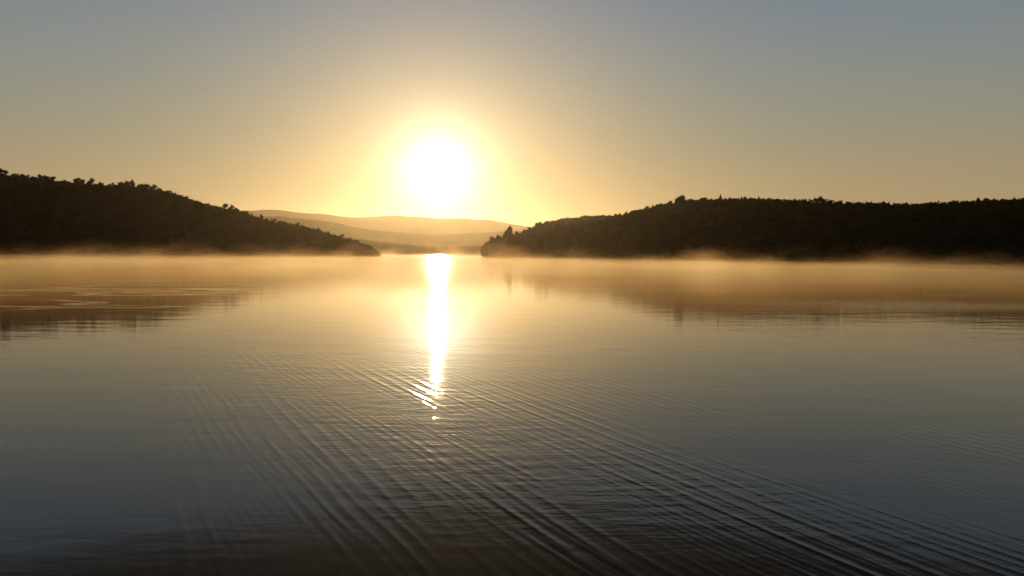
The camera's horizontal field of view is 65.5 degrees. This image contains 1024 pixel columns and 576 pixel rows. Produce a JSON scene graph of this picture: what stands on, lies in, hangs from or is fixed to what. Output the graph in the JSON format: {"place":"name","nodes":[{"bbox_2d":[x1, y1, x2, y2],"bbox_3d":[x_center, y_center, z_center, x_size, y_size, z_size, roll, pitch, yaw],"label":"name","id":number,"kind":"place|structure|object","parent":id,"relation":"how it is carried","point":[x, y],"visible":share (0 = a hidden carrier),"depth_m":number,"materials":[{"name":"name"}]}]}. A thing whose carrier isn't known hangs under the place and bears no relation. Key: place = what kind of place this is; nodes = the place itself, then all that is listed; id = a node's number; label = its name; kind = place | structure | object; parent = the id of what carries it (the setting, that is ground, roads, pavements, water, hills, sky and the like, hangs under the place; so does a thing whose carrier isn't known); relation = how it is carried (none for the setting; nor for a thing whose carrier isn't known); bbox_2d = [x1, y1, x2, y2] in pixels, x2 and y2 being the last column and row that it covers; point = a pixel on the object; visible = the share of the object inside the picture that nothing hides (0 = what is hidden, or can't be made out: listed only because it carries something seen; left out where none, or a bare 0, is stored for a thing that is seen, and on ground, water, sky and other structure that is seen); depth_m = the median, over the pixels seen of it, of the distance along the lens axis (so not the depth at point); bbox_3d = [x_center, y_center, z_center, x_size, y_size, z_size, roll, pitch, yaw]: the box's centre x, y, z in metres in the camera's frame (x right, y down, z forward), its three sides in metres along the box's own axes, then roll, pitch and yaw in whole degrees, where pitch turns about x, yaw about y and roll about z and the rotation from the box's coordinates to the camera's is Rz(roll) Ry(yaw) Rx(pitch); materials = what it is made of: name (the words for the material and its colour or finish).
{"place":"outdoors","nodes":[
{"label":"outdoors","id":0,"kind":"place"},
{"bbox_2d":[0,177,386,256],"bbox_3d":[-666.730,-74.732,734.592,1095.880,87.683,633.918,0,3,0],"label":"hill","id":1,"kind":"structure","parent":0,"point":[159,213],"depth_m":716.71,"materials":[{"name":"plant"}]},
{"bbox_2d":[0,172,381,256],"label":"forest","id":2,"kind":"object","parent":1,"relation":"on","point":[365,250],"visible":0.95,"depth_m":732.81,"materials":[{"name":"green plant"}]},
{"bbox_2d":[231,210,531,234],"bbox_3d":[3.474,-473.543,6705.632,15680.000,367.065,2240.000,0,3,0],"label":"distant hill","id":3,"kind":"structure","parent":0,"point":[418,225],"depth_m":6454.27,"materials":[{"name":"orange"}]},
{"bbox_2d":[256,216,521,246],"bbox_3d":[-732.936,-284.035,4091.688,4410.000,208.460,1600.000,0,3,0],"label":"distant hill","id":4,"kind":"structure","parent":0,"point":[447,240],"depth_m":3834.68,"materials":[{"name":"orange"}]},
{"bbox_2d":[343,237,483,254],"bbox_3d":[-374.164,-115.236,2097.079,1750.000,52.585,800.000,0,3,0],"label":"distant hill","id":5,"kind":"structure","parent":0,"point":[385,248],"depth_m":1876.56,"materials":[{"name":"orange"}]},
{"bbox_2d":[0,254,1023,575],"bbox_3d":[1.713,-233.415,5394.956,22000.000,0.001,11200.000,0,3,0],"label":"lake water","id":6,"kind":"structure","parent":0,"point":[408,414],"depth_m":24.19,"materials":[{"name":"black liquid"}]},
{"bbox_2d":[0,0,1023,227],"label":"sky","id":7,"kind":"structure","parent":0,"point":[526,113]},
{"bbox_2d":[537,219,604,229],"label":"hill","id":8,"kind":"structure","parent":0,"point":[583,221],"depth_m":1283.02,"materials":[{"name":"plant"}]},
{"bbox_2d":[518,215,613,234],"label":"forest","id":9,"kind":"object","parent":8,"relation":"on","point":[575,219],"visible":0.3,"depth_m":1293.01,"materials":[{"name":"green plant"}]},
{"bbox_2d":[481,202,1023,265],"bbox_3d":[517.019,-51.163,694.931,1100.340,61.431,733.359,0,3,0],"label":"hill","id":10,"kind":"structure","parent":0,"point":[954,233],"depth_m":621.30,"materials":[{"name":"plant"}]},
{"bbox_2d":[495,242,504,248],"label":"broadleaf tree","id":11,"kind":"object","parent":10,"relation":"on","point":[500,245],"visible":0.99,"depth_m":780.13,"materials":[{"name":"green plant"}]},
{"bbox_2d":[496,237,504,243],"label":"broadleaf tree","id":12,"kind":"object","parent":10,"relation":"on","point":[500,240],"visible":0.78,"depth_m":791.87,"materials":[{"name":"green plant"}]},
{"bbox_2d":[503,230,510,240],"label":"broadleaf tree","id":13,"kind":"object","parent":10,"relation":"on","point":[507,233],"visible":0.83,"depth_m":812.31,"materials":[{"name":"green plant"}]},
{"bbox_2d":[508,233,515,241],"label":"pine tree","id":14,"kind":"object","parent":10,"relation":"on","point":[512,238],"visible":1,"depth_m":783.19,"materials":[{"name":"green plant"}]},
{"bbox_2d":[480,197,1023,265],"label":"forest","id":15,"kind":"object","parent":10,"relation":"on","point":[985,255],"visible":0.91,"depth_m":612.70,"materials":[{"name":"green plant"}]}
]}

